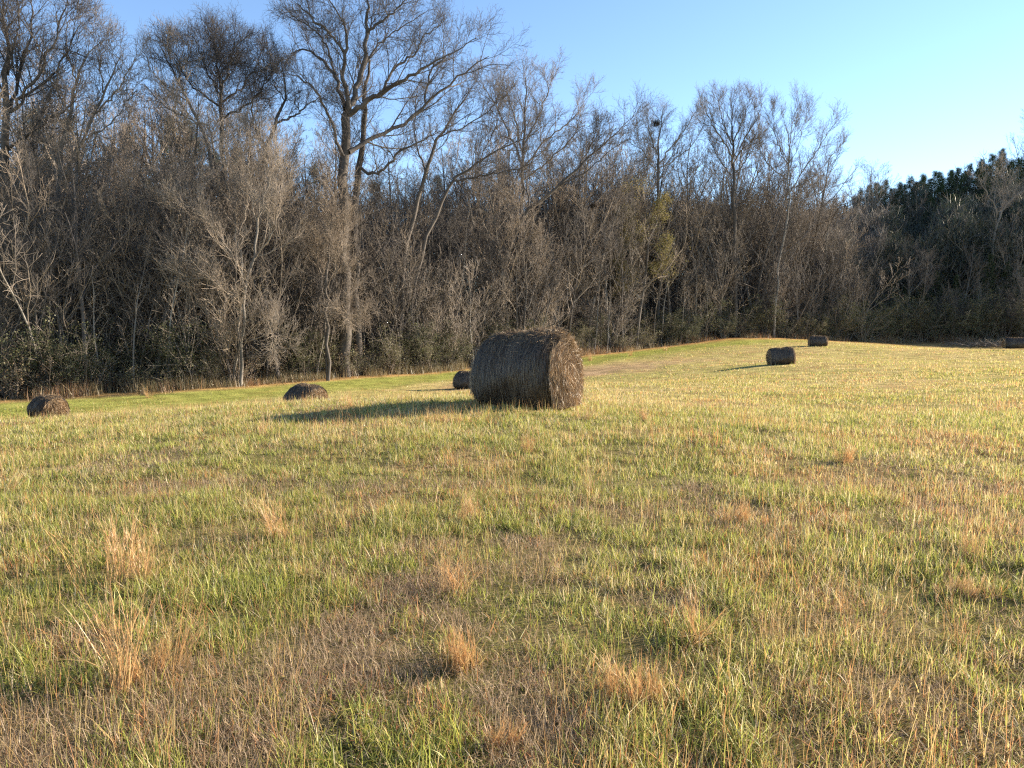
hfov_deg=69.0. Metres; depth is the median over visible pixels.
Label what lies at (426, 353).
evergreen shrub
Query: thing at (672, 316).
shrub
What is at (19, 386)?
shrub
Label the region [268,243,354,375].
understory tree
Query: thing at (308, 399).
broomsedge tuft
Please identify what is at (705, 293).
understory tree
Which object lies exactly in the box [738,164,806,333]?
bare tree
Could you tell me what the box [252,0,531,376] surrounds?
bare tree
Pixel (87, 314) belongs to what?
understory tree
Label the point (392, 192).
bare tree
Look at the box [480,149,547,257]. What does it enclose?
bare tree
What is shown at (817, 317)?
evergreen shrub
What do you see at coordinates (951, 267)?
pine tree
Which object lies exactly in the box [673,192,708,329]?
bare tree
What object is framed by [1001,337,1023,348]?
hay bale
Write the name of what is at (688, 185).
bare tree
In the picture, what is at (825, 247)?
bare tree
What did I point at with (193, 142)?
pine tree
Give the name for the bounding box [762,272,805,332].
understory tree
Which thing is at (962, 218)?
woodland
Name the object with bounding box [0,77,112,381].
bare tree
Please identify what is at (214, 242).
bare tree
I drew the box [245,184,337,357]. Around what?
understory tree
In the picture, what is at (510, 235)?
bare tree
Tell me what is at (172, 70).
bare tree
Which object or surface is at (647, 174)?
bare tree
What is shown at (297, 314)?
sapling
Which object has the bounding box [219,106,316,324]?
bare tree
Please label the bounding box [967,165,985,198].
pine tree
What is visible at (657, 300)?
sapling
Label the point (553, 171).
bare tree
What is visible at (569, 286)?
understory tree
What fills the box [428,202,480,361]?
bare tree
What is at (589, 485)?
broomsedge tuft
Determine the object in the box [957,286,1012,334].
evergreen shrub
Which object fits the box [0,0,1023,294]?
sky
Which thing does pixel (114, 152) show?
bare tree
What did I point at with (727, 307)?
evergreen shrub
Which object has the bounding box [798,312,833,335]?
evergreen shrub
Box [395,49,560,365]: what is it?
bare tree
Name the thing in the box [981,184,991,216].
pine tree
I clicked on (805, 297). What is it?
understory tree
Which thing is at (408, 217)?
bare tree
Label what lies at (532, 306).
understory tree
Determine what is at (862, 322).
evergreen shrub
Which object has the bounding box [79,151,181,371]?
understory tree
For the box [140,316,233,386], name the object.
evergreen shrub
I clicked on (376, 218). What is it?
bare tree
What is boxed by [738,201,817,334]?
bare tree
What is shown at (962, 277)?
pine tree
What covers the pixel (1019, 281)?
bare tree
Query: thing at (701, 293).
understory tree
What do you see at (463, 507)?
broomsedge tuft
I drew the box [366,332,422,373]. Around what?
shrub
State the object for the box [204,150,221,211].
pine tree
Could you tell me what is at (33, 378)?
shrub
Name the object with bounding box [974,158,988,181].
pine tree
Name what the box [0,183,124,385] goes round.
understory tree
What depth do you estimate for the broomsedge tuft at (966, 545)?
4.71 m
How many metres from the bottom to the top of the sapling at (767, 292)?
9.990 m
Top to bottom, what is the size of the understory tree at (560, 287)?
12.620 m
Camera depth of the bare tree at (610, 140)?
74.54 m
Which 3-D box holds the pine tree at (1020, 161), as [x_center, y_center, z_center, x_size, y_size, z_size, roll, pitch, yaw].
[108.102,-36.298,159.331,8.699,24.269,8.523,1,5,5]
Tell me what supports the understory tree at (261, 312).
on the ground at (592, 369)
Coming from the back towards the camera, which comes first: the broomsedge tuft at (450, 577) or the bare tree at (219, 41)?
the bare tree at (219, 41)
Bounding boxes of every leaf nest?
[590,203,598,209]
[652,119,660,127]
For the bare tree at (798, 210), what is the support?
on the ground at (592, 369)
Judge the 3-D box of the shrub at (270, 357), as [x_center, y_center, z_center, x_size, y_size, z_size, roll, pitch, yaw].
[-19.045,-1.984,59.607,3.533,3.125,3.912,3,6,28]
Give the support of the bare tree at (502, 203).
on the ground at (592, 369)
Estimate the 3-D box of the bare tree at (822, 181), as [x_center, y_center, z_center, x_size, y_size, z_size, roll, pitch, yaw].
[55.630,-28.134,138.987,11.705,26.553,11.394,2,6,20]
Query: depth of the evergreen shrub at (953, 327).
115.00 m
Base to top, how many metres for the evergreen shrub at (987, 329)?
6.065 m
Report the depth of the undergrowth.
57.31 m
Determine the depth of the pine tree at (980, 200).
143.49 m
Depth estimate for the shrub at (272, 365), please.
56.87 m
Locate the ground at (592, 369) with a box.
[0,277,1023,767]
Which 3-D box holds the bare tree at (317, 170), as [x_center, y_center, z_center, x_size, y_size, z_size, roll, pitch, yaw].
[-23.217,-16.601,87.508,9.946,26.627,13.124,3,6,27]
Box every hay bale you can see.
[26,393,69,417]
[283,382,328,401]
[452,370,470,388]
[468,321,585,410]
[765,346,795,364]
[807,335,828,346]
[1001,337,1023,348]
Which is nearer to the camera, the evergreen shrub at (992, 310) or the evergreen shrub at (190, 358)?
the evergreen shrub at (190, 358)
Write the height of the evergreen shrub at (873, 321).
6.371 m
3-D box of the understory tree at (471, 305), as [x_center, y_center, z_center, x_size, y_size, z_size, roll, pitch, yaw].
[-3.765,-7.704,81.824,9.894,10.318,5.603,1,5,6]
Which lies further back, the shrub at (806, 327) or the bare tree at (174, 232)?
the shrub at (806, 327)
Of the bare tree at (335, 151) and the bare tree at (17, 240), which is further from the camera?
the bare tree at (335, 151)
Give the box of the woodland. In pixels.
[0,151,1023,367]
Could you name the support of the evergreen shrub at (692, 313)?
on the ground at (592, 369)
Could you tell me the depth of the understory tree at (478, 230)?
72.12 m
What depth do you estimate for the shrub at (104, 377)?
50.90 m
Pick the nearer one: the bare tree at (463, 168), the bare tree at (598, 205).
the bare tree at (463, 168)
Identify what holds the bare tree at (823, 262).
on the ground at (592, 369)
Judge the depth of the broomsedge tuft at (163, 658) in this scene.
3.33 m
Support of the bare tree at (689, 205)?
on the ground at (592, 369)
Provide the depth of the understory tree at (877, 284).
118.66 m
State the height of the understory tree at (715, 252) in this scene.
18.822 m
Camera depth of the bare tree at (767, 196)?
108.62 m
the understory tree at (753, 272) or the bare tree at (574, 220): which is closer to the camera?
the bare tree at (574, 220)
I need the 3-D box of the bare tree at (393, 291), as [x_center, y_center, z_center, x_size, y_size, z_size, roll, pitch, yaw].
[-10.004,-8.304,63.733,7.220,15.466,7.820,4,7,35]
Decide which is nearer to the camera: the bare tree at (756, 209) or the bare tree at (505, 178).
the bare tree at (505, 178)
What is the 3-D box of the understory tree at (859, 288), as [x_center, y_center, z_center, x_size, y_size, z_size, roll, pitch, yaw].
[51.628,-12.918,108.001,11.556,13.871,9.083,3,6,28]
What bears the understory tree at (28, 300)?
on the ground at (592, 369)
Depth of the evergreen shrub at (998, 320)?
117.96 m
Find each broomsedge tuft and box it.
[0,451,59,493]
[21,543,242,727]
[42,495,187,596]
[88,400,104,424]
[126,624,217,688]
[233,485,300,540]
[246,406,278,437]
[300,389,320,406]
[337,391,352,405]
[394,523,492,596]
[411,615,518,684]
[435,407,453,421]
[450,489,498,528]
[463,712,536,762]
[518,428,544,453]
[549,643,674,726]
[560,403,596,419]
[569,459,594,492]
[619,660,680,706]
[635,403,648,421]
[668,572,740,656]
[717,495,760,525]
[751,587,793,651]
[822,439,857,464]
[830,571,882,618]
[921,575,1018,647]
[932,565,1011,600]
[948,515,986,561]
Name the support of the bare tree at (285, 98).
on the ground at (592, 369)
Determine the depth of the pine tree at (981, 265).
129.39 m
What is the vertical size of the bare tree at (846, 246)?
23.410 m
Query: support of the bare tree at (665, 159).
on the ground at (592, 369)
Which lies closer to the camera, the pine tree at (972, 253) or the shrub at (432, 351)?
the shrub at (432, 351)
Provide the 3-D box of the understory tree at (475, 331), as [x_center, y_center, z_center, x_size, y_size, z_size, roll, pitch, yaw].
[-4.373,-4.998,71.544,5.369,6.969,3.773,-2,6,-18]
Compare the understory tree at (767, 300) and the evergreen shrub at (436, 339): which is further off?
the understory tree at (767, 300)
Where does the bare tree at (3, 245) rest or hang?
on the ground at (592, 369)
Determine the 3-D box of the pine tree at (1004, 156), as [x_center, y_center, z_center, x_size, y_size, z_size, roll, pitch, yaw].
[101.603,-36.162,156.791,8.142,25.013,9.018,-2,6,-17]
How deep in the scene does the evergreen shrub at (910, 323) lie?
113.45 m
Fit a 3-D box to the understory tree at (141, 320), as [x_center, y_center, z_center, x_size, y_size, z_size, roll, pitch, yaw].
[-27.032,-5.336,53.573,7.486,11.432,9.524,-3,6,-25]
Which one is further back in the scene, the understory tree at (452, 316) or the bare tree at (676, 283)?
the bare tree at (676, 283)
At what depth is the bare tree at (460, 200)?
86.80 m
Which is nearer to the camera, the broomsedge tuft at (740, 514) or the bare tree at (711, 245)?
the broomsedge tuft at (740, 514)
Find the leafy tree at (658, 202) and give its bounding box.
[611,171,690,347]
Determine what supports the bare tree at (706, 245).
on the ground at (592, 369)
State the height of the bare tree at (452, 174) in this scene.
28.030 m
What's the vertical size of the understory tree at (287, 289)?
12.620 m
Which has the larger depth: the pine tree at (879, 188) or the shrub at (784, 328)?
the pine tree at (879, 188)
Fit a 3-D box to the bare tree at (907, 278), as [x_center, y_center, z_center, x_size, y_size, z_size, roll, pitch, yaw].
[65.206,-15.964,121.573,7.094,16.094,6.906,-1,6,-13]
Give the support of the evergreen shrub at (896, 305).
on the ground at (592, 369)
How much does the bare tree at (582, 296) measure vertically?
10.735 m
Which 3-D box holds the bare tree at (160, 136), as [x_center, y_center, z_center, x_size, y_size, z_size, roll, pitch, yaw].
[-28.917,-11.456,58.907,11.537,22.817,10.651,0,5,2]
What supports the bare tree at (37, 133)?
on the ground at (592, 369)
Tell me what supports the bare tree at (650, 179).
on the ground at (592, 369)
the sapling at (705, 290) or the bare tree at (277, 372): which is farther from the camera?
the sapling at (705, 290)
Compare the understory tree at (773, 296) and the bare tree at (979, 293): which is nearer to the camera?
the understory tree at (773, 296)
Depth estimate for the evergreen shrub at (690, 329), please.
92.47 m
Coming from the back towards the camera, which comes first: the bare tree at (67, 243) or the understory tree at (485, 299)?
the understory tree at (485, 299)
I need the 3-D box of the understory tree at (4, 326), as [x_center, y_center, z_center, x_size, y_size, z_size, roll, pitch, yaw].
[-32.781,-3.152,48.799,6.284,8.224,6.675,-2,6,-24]
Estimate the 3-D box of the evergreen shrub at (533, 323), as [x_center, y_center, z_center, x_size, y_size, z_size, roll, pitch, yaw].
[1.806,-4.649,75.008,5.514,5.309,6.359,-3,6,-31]
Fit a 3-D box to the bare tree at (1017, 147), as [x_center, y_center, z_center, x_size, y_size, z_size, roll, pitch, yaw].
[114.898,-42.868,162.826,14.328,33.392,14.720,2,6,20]
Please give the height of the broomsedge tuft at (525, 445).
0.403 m
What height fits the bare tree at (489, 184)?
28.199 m
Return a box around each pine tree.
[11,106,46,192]
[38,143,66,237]
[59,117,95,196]
[97,143,119,219]
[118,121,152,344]
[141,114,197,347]
[181,115,206,174]
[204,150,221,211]
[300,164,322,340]
[430,175,453,214]
[856,188,863,209]
[861,185,878,211]
[869,184,882,209]
[881,179,893,205]
[884,188,900,225]
[889,181,911,232]
[894,285,907,313]
[896,174,916,217]
[897,206,904,232]
[905,175,936,226]
[907,181,920,208]
[914,276,927,313]
[920,196,938,235]
[923,178,938,212]
[925,254,937,316]
[925,271,945,318]
[930,170,939,188]
[932,171,947,197]
[934,173,951,210]
[934,271,948,305]
[935,166,969,208]
[942,246,963,303]
[944,275,963,306]
[946,169,955,194]
[946,232,966,273]
[948,193,957,210]
[954,260,972,298]
[958,170,970,202]
[958,234,982,287]
[961,162,977,196]
[962,254,986,315]
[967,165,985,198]
[971,153,1002,207]
[972,194,986,244]
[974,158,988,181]
[977,249,995,313]
[978,253,1004,323]
[980,235,1008,293]
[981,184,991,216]
[984,152,1008,190]
[990,180,1007,262]
[992,147,1008,176]
[1000,261,1017,298]
[1001,232,1023,278]
[1002,157,1017,198]
[1006,209,1022,247]
[1009,178,1023,224]
[1010,267,1023,304]
[1014,157,1023,193]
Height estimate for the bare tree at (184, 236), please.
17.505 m
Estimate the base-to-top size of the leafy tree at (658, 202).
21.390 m
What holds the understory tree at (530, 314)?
on the ground at (592, 369)
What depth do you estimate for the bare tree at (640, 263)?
99.34 m
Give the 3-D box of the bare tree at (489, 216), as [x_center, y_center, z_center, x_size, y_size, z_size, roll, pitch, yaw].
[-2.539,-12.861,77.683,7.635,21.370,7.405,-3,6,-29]
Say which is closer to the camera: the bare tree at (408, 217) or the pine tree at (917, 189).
the bare tree at (408, 217)
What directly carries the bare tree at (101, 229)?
on the ground at (592, 369)
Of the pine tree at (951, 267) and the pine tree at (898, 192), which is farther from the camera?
the pine tree at (898, 192)
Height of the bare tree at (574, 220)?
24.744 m
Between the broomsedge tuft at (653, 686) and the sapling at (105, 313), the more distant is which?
the sapling at (105, 313)
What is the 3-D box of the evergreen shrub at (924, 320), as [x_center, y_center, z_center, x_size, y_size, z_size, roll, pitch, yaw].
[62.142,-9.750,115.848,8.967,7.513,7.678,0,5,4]
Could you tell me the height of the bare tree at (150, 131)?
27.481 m
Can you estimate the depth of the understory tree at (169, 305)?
54.90 m
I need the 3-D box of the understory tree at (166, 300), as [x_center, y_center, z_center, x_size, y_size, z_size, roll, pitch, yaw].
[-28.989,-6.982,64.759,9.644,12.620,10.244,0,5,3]
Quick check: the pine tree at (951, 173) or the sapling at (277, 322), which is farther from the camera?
the pine tree at (951, 173)
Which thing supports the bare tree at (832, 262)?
on the ground at (592, 369)
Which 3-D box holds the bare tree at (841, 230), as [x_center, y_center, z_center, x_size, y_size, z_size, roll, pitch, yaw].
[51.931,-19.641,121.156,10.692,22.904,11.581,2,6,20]
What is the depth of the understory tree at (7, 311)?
47.10 m
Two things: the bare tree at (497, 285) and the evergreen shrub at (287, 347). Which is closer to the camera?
the evergreen shrub at (287, 347)
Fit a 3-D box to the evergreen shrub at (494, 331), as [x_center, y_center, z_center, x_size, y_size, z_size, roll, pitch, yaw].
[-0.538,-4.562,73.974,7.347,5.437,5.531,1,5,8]
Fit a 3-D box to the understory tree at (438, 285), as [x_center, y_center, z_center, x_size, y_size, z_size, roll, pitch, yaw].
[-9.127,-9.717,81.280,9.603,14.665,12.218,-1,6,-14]
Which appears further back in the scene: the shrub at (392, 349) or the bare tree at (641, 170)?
the bare tree at (641, 170)
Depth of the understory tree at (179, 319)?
55.04 m
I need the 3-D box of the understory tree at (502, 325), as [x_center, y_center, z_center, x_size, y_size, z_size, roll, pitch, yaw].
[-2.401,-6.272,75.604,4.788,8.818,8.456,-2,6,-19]
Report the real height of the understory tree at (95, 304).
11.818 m
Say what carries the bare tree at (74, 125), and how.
on the ground at (592, 369)
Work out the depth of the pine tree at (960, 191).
151.24 m
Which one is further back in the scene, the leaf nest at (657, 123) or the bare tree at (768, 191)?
the bare tree at (768, 191)
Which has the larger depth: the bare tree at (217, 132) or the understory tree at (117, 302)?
the bare tree at (217, 132)
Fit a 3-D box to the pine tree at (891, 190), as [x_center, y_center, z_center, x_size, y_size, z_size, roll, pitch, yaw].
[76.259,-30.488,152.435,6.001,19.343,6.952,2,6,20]
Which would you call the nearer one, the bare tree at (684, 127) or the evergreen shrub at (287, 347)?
the evergreen shrub at (287, 347)
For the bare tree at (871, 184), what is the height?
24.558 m
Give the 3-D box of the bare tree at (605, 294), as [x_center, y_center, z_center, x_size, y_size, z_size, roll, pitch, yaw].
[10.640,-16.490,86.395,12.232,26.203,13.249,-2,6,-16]
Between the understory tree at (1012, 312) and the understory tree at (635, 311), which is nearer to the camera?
the understory tree at (635, 311)
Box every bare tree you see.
[0,0,117,379]
[0,32,136,375]
[0,41,75,365]
[0,52,169,362]
[0,54,116,254]
[0,54,117,250]
[0,64,92,264]
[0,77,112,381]
[0,79,58,379]
[0,83,73,201]
[0,96,61,241]
[0,98,112,196]
[0,106,165,390]
[0,138,98,391]
[0,141,45,242]
[0,173,39,388]
[4,0,157,359]
[8,140,175,382]
[13,58,130,260]
[18,102,104,152]
[18,181,101,387]
[32,94,158,339]
[52,145,170,364]
[54,99,161,281]
[80,77,202,343]
[80,93,218,375]
[81,95,207,318]
[84,72,188,363]
[84,127,162,365]
[85,112,202,374]
[105,94,246,365]
[107,11,214,359]
[110,97,205,201]
[112,55,278,354]
[115,144,211,373]
[116,63,248,366]
[118,93,244,370]
[126,145,222,379]
[135,86,242,197]
[137,144,226,376]
[138,65,293,358]
[139,100,310,386]
[142,0,292,372]
[158,180,252,369]
[161,91,326,379]
[186,115,337,359]
[186,131,324,377]
[192,104,259,353]
[199,137,286,381]
[200,97,315,310]
[204,138,299,359]
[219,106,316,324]
[225,18,351,375]
[228,90,309,362]
[228,126,331,354]
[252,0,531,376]
[265,122,395,348]
[271,104,436,366]
[272,136,358,350]
[273,121,381,259]
[281,152,382,380]
[285,220,358,375]
[291,198,403,372]
[294,131,337,267]
[303,172,393,368]
[319,178,389,343]
[335,169,430,362]
[337,127,447,365]
[347,197,447,367]
[347,211,399,364]
[349,173,425,356]
[361,181,410,351]
[362,170,453,312]
[376,169,448,285]
[379,206,446,369]
[385,121,489,352]
[386,137,438,254]
[388,129,458,321]
[390,153,460,346]
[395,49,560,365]
[409,125,499,343]
[411,113,516,330]
[414,125,502,317]
[427,175,502,362]
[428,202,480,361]
[434,153,468,277]
[435,150,506,340]
[443,156,538,323]
[445,123,547,321]
[445,153,558,329]
[451,153,514,341]
[458,114,560,321]
[458,224,522,355]
[462,123,525,293]
[466,150,546,320]
[467,44,605,324]
[479,173,542,334]
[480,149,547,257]
[481,115,571,266]
[486,143,557,330]
[487,235,550,325]
[491,79,663,330]
[510,159,579,327]
[512,137,572,326]
[515,143,596,327]
[517,138,576,280]
[519,142,588,205]
[523,231,566,324]
[529,145,606,304]
[530,115,635,322]
[532,142,612,267]
[537,127,634,333]
[539,145,610,346]
[540,197,617,332]
[549,134,659,346]
[550,150,632,280]
[551,130,651,350]
[558,176,645,350]
[564,161,618,342]
[566,260,596,350]
[570,129,648,337]
[578,131,706,335]
[578,152,655,339]
[580,196,654,347]
[589,132,646,337]
[598,176,674,330]
[603,139,712,331]
[603,151,686,231]
[608,162,709,327]
[611,136,707,313]
[613,253,651,333]
[614,140,672,253]
[620,92,717,341]
[628,160,677,318]
[631,147,687,338]
[631,185,721,337]
[634,134,699,328]
[634,148,677,307]
[642,152,707,338]
[643,149,721,332]
[647,147,724,334]
[660,122,726,289]
[660,147,749,337]
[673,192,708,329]
[683,129,785,327]
[684,154,763,333]
[684,165,729,330]
[685,220,737,336]
[687,77,775,336]
[690,159,763,329]
[695,161,763,315]
[699,171,745,296]
[704,124,796,332]
[707,123,780,333]
[714,209,762,333]
[721,197,774,309]
[726,153,795,327]
[726,153,833,332]
[727,129,839,334]
[736,145,821,332]
[737,147,798,327]
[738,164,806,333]
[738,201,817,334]
[740,77,855,337]
[746,158,827,335]
[757,162,840,272]
[758,155,804,321]
[767,224,800,331]
[768,190,837,325]
[772,166,830,331]
[789,164,844,294]
[790,170,844,248]
[792,189,873,318]
[794,140,864,315]
[803,180,865,327]
[803,195,865,279]
[804,211,839,323]
[807,193,859,314]
[811,207,868,337]
[820,184,864,246]
[829,194,891,279]
[833,159,901,216]
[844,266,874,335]
[849,196,879,235]
[852,165,901,219]
[887,233,935,297]
[888,235,938,306]
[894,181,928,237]
[913,245,947,337]
[927,245,962,300]
[953,241,996,296]
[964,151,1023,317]
[969,269,994,335]
[975,207,1023,305]
[995,220,1020,286]
[1004,259,1023,316]
[1006,116,1023,177]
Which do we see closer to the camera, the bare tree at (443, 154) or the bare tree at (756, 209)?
the bare tree at (443, 154)
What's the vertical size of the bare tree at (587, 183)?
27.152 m
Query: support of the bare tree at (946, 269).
on the ground at (592, 369)
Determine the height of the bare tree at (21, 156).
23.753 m
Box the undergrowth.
[0,328,1023,401]
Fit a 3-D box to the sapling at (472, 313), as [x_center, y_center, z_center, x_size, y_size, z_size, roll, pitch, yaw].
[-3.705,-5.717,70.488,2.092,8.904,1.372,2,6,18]
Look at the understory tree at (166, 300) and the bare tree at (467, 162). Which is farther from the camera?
the bare tree at (467, 162)
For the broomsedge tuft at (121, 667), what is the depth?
3.20 m
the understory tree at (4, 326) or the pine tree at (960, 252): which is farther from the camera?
the pine tree at (960, 252)
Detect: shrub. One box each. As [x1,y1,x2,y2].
[0,306,87,397]
[0,325,92,392]
[0,350,49,398]
[0,366,37,391]
[18,356,74,394]
[28,326,103,394]
[31,323,107,389]
[37,324,142,386]
[74,309,166,383]
[76,367,120,386]
[89,319,212,384]
[110,358,158,390]
[118,327,193,385]
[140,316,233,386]
[140,317,199,372]
[163,357,201,375]
[179,346,227,382]
[195,342,264,383]
[197,341,235,379]
[216,347,265,381]
[243,338,292,380]
[248,341,294,371]
[261,319,323,371]
[276,320,330,376]
[276,338,329,373]
[290,327,353,373]
[290,349,335,377]
[297,332,364,373]
[317,340,364,374]
[338,354,364,376]
[351,322,411,374]
[354,349,385,374]
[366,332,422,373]
[379,327,422,371]
[400,312,458,370]
[401,328,452,372]
[416,312,462,366]
[425,330,467,366]
[441,326,474,367]
[442,337,480,365]
[461,320,512,359]
[474,313,538,340]
[507,311,549,331]
[557,316,595,351]
[574,313,614,351]
[595,323,615,348]
[607,333,627,349]
[611,331,636,349]
[623,318,665,348]
[624,324,659,345]
[631,307,688,345]
[638,327,657,347]
[653,316,685,341]
[661,309,703,340]
[664,312,707,343]
[674,297,731,337]
[702,286,764,336]
[705,310,742,337]
[731,308,766,335]
[738,293,790,336]
[770,317,800,337]
[783,324,804,336]
[789,311,826,337]
[794,289,863,338]
[794,304,848,334]
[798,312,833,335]
[817,319,853,339]
[833,320,861,338]
[835,303,884,335]
[838,294,889,341]
[851,304,899,340]
[854,307,900,337]
[861,288,916,335]
[861,309,912,340]
[868,289,928,338]
[881,297,946,340]
[885,285,961,340]
[887,301,935,340]
[896,297,933,332]
[903,304,953,338]
[930,294,990,338]
[932,282,999,335]
[937,297,978,340]
[939,288,999,332]
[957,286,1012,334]
[970,302,1010,338]
[979,304,1021,336]
[986,291,1023,336]
[1002,297,1023,336]
[1004,299,1023,336]
[1012,311,1023,336]
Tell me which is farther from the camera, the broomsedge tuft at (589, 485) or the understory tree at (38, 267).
the understory tree at (38, 267)
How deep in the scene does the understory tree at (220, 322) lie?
51.60 m
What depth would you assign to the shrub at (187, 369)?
53.39 m
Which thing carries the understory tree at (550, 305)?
on the ground at (592, 369)
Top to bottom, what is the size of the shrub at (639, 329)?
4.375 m
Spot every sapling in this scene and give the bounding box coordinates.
[19,173,70,391]
[78,272,114,389]
[124,234,165,388]
[151,217,196,379]
[176,240,208,365]
[264,281,287,378]
[286,267,309,374]
[339,250,377,371]
[404,222,424,366]
[460,276,483,358]
[583,227,612,350]
[593,255,610,353]
[606,292,613,351]
[612,246,645,348]
[647,257,668,346]
[659,234,679,345]
[675,271,689,343]
[678,263,700,330]
[690,256,703,336]
[698,256,713,337]
[712,275,721,337]
[726,269,743,335]
[760,268,773,332]
[765,223,782,336]
[794,273,805,331]
[804,253,819,317]
[806,271,824,331]
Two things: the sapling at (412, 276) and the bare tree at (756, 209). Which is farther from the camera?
the bare tree at (756, 209)
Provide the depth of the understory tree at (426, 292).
65.53 m
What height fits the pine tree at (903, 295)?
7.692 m
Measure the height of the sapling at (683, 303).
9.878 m
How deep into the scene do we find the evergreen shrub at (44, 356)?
47.60 m
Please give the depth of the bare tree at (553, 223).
82.78 m
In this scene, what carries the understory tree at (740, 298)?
on the ground at (592, 369)
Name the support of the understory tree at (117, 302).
on the ground at (592, 369)
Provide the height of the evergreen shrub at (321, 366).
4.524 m
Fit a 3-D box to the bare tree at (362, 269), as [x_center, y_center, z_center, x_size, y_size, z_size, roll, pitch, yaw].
[-12.484,-11.304,61.609,13.801,22.010,9.522,1,5,7]
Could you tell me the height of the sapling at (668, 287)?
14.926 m
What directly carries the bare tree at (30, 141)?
on the ground at (592, 369)
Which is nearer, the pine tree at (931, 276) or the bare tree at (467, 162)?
the bare tree at (467, 162)
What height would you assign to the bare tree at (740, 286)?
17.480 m
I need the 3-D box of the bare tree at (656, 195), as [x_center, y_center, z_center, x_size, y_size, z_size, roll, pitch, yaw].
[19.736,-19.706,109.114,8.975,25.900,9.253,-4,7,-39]
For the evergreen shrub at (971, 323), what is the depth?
115.49 m
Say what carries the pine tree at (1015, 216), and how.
on the ground at (592, 369)
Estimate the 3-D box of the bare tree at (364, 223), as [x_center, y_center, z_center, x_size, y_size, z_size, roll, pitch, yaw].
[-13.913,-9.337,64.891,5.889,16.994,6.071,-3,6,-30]
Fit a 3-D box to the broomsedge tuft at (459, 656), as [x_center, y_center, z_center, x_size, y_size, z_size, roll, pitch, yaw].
[-0.203,1.200,3.355,0.591,0.306,0.503,0,5,-5]
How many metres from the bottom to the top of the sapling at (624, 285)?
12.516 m
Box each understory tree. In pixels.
[0,183,113,340]
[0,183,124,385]
[0,188,92,381]
[0,194,87,352]
[0,206,107,380]
[0,228,62,358]
[0,235,56,373]
[0,237,124,385]
[0,281,62,395]
[1,225,104,327]
[16,229,158,384]
[17,186,182,376]
[22,237,107,351]
[35,260,142,384]
[37,260,164,374]
[40,247,120,359]
[57,214,145,351]
[64,225,171,382]
[64,225,186,338]
[66,222,184,386]
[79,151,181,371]
[85,173,219,345]
[91,149,227,371]
[91,218,198,372]
[104,243,212,367]
[112,174,233,378]
[112,243,213,370]
[126,201,215,341]
[127,229,218,348]
[145,149,300,371]
[154,155,310,374]
[155,207,278,375]
[174,221,275,383]
[175,218,290,363]
[190,260,277,382]
[215,272,286,377]
[221,152,339,380]
[230,232,330,342]
[236,256,336,350]
[240,246,294,353]
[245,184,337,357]
[245,246,324,334]
[246,270,307,369]
[258,212,338,346]
[260,219,360,363]
[265,171,331,295]
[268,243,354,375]
[281,267,368,362]
[287,271,338,372]
[288,259,384,348]
[295,213,375,361]
[298,230,428,366]
[308,251,386,364]
[318,265,384,366]
[337,231,381,351]
[356,243,419,364]
[361,225,438,341]
[365,266,436,365]
[375,283,443,367]
[378,205,468,360]
[388,222,465,338]
[397,252,463,365]
[398,259,482,360]
[413,257,498,366]
[420,175,507,338]
[423,248,502,348]
[437,253,521,360]
[438,271,517,350]
[442,299,487,364]
[462,266,547,340]
[462,281,518,342]
[475,262,547,330]
[481,241,569,330]
[486,243,585,323]
[509,257,569,330]
[510,204,594,328]
[511,280,562,327]
[512,245,574,329]
[515,255,582,317]
[533,228,608,331]
[534,271,601,340]
[559,275,623,330]
[559,297,602,347]
[565,266,648,352]
[567,284,621,352]
[586,284,630,347]
[588,274,631,343]
[590,259,653,345]
[635,284,663,331]
[649,263,715,336]
[650,299,677,338]
[670,226,730,332]
[675,269,726,337]
[676,251,742,335]
[681,198,774,336]
[717,264,786,330]
[717,271,762,333]
[734,312,749,336]
[742,268,776,335]
[748,257,794,336]
[756,237,856,337]
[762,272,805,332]
[763,234,811,316]
[770,267,827,333]
[773,270,822,334]
[788,270,846,334]
[804,215,869,334]
[821,226,905,327]
[826,253,914,339]
[855,267,895,303]
[863,284,900,318]
[899,267,936,304]
[922,269,984,333]
[936,289,979,336]
[962,247,1020,298]
[988,277,1023,338]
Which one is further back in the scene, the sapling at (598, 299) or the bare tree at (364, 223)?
the sapling at (598, 299)
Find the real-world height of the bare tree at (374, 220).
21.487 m
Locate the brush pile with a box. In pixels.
[938,337,1018,346]
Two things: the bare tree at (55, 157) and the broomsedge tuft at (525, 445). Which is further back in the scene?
the bare tree at (55, 157)
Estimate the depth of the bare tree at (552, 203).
89.75 m
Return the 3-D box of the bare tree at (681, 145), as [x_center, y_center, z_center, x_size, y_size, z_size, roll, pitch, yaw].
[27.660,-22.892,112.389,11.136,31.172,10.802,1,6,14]
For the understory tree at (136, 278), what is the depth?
53.85 m
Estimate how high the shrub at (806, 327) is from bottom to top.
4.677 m
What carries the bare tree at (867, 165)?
on the ground at (592, 369)
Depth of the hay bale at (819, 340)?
78.39 m
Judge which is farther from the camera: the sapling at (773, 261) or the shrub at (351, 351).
the sapling at (773, 261)
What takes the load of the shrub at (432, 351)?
on the ground at (592, 369)
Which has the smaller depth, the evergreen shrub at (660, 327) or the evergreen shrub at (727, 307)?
the evergreen shrub at (660, 327)
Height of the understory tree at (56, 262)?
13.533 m
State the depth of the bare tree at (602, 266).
82.14 m

